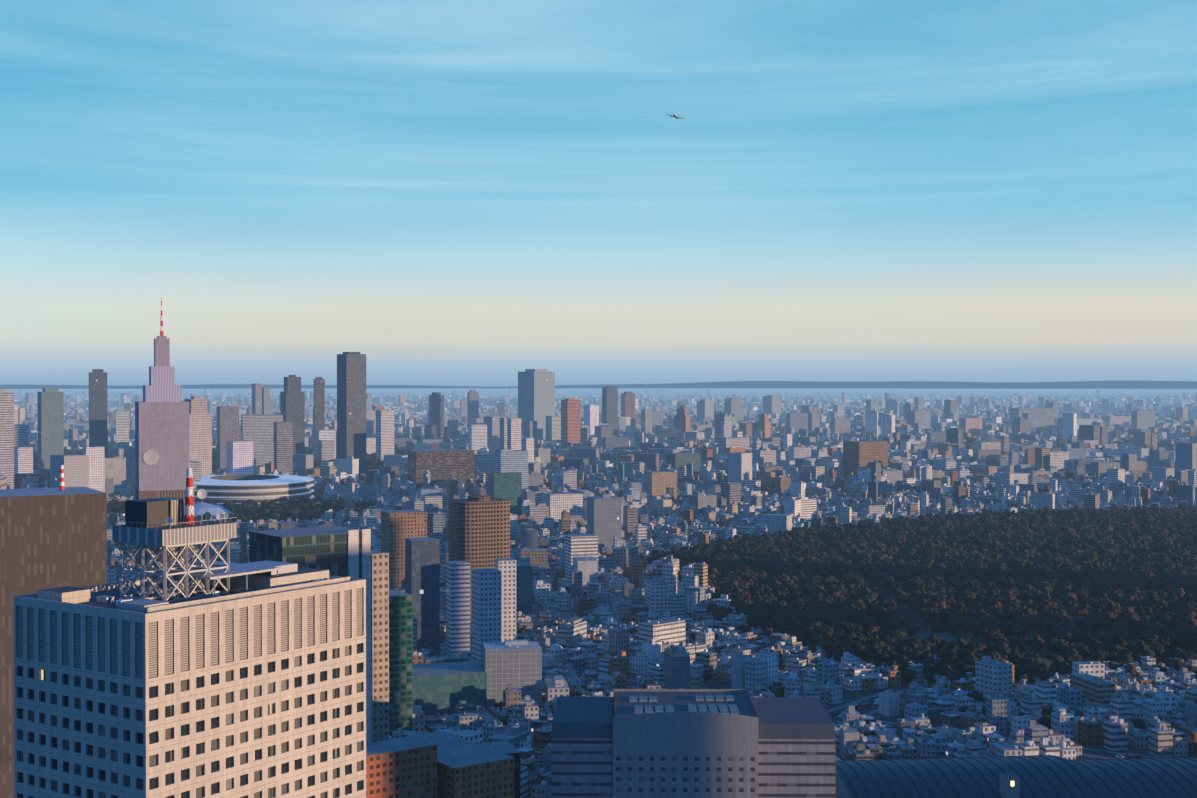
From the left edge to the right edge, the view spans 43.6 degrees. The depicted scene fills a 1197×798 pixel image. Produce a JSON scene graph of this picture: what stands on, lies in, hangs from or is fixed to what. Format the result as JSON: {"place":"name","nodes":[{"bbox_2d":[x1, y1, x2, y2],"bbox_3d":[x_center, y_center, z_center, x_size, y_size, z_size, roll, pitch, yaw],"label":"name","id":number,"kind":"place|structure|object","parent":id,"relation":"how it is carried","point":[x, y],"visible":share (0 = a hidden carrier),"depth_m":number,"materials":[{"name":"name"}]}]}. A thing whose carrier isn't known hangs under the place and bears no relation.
{"place":"outdoors","nodes":[
{"label":"outdoors","id":0,"kind":"place"},
{"bbox_2d":[14,461,365,797],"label":"high-rise building","id":1,"kind":"structure","parent":0,"point":[207,677],"depth_m":310.04,"materials":[{"name":"concrete"}]},
{"bbox_2d":[448,495,509,621],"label":"office tower","id":2,"kind":"structure","parent":0,"point":[478,531],"depth_m":1196.55,"materials":[{"name":"brown concrete"}]},
{"bbox_2d":[0,383,1196,797],"bbox_3d":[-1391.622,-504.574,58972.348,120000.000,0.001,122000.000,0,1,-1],"label":"ground","id":3,"kind":"structure","parent":0,"point":[862,693],"depth_m":26985.97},
{"bbox_2d":[135,297,189,579],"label":"clock tower skyscraper","id":4,"kind":"structure","parent":3,"relation":"on","point":[161,437],"depth_m":1169.43,"materials":[{"name":"concrete"}]},
{"bbox_2d":[191,502,233,521],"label":"gymnasium","id":5,"kind":"structure","parent":3,"relation":"on","point":[213,509],"depth_m":2207.46,"materials":[{"name":"grey metal"}]},
{"bbox_2d":[33,447,407,469],"bbox_3d":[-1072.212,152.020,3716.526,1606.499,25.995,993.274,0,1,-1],"label":"palace garden trees","id":6,"kind":"object","parent":3,"relation":"on","point":[372,462],"visible":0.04,"depth_m":3632.41,"materials":[{"name":"green plant"}]},
{"bbox_2d":[107,496,374,521],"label":"trees","id":7,"kind":"object","parent":3,"relation":"on","point":[246,510],"visible":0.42,"depth_m":2297.09,"materials":[{"name":"green plant"}]},
{"bbox_2d":[191,474,313,508],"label":"stadium","id":8,"kind":"object","parent":3,"relation":"on","point":[221,490],"visible":0.69,"depth_m":2458.88,"materials":[{"name":"white"}]},
{"bbox_2d":[347,529,370,742],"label":"tower stone fins","id":9,"kind":"object","parent":3,"relation":"on","point":[353,553],"visible":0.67,"depth_m":611.48,"materials":[{"name":"white stone"}]},
{"bbox_2d":[0,352,1196,797],"bbox_3d":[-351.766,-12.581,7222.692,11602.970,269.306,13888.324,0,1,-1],"label":"buildings","id":10,"kind":"structure","parent":3,"relation":"on","point":[52,536],"depth_m":1092.31,"materials":[{"name":"grey concrete"}]},
{"bbox_2d":[60,465,63,489],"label":"striped chimney","id":11,"kind":"object","parent":10,"relation":"on","point":[61,477],"visible":1,"depth_m":570.58,"materials":[{"name":"red paint"}]},
{"bbox_2d":[14,388,1196,797],"bbox_3d":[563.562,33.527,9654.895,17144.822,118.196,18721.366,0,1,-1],"label":"city blocks","id":12,"kind":"structure","parent":3,"relation":"on","point":[624,586],"depth_m":2047.88,"materials":[{"name":"grey concrete"}]},
{"bbox_2d":[117,492,1146,728],"bbox_3d":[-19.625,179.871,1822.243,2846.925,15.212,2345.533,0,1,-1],"label":"town trees","id":13,"kind":"object","parent":3,"relation":"on","point":[1045,721],"depth_m":946.77,"materials":[{"name":"green plant"}]},
{"bbox_2d":[647,505,1196,592],"bbox_3d":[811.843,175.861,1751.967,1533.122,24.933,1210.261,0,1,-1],"label":"forest","id":14,"kind":"object","parent":3,"relation":"on","point":[1141,546],"visible":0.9,"depth_m":1708.07,"materials":[{"name":"green plant"}]},
{"bbox_2d":[648,506,1196,687],"bbox_3d":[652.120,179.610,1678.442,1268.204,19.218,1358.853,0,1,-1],"label":"trees","id":15,"kind":"object","parent":3,"relation":"on","point":[907,674],"visible":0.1,"depth_m":1070.50,"materials":[{"name":"green plant"}]},
{"bbox_2d":[898,632,955,660],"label":"pond","id":16,"kind":"structure","parent":3,"relation":"on","point":[949,638],"depth_m":1151.10,"materials":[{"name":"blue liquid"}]},
{"bbox_2d":[677,570,1196,682],"bbox_3d":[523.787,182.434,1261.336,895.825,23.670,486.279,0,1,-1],"label":"forest","id":17,"kind":"object","parent":3,"relation":"on","point":[857,616],"visible":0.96,"depth_m":1220.01,"materials":[{"name":"green plant"}]},
{"bbox_2d":[836,755,1196,797],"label":"curved roof halls","id":18,"kind":"object","parent":3,"relation":"on","point":[1040,776],"visible":0.96,"depth_m":716.37,"materials":[{"name":"grey"}]},
{"bbox_2d":[0,381,1196,388],"bbox_3d":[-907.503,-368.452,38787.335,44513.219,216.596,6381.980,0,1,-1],"label":"hills","id":19,"kind":"structure","parent":0,"point":[1006,385],"depth_m":40922.15,"materials":[{"name":"blue"}]},
{"bbox_2d":[0,0,1196,383],"label":"sky","id":20,"kind":"structure","parent":0,"point":[432,191],"materials":[{"name":"blue"}]},
{"bbox_2d":[666,113,685,118],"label":"airliner","id":21,"kind":"object","parent":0,"point":[675,116],"visible":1,"depth_m":2588.18,"materials":[{"name":"white metal"}]},
{"bbox_2d":[552,689,835,753],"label":"building roof","id":22,"kind":"structure","parent":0,"point":[703,721],"depth_m":598.77,"materials":[{"name":"grey"}]},
{"bbox_2d":[440,541,1157,758],"bbox_3d":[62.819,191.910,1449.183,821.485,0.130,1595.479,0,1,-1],"label":"roads","id":23,"kind":"structure","parent":0,"point":[874,708],"depth_m":939.72,"materials":[{"name":"grey asphalt"}]},
{"bbox_2d":[442,544,1142,757],"bbox_3d":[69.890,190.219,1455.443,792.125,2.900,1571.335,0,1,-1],"label":"cars","id":24,"kind":"object","parent":23,"relation":"on","point":[876,701],"visible":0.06,"depth_m":954.39,"materials":[{"name":"white"}]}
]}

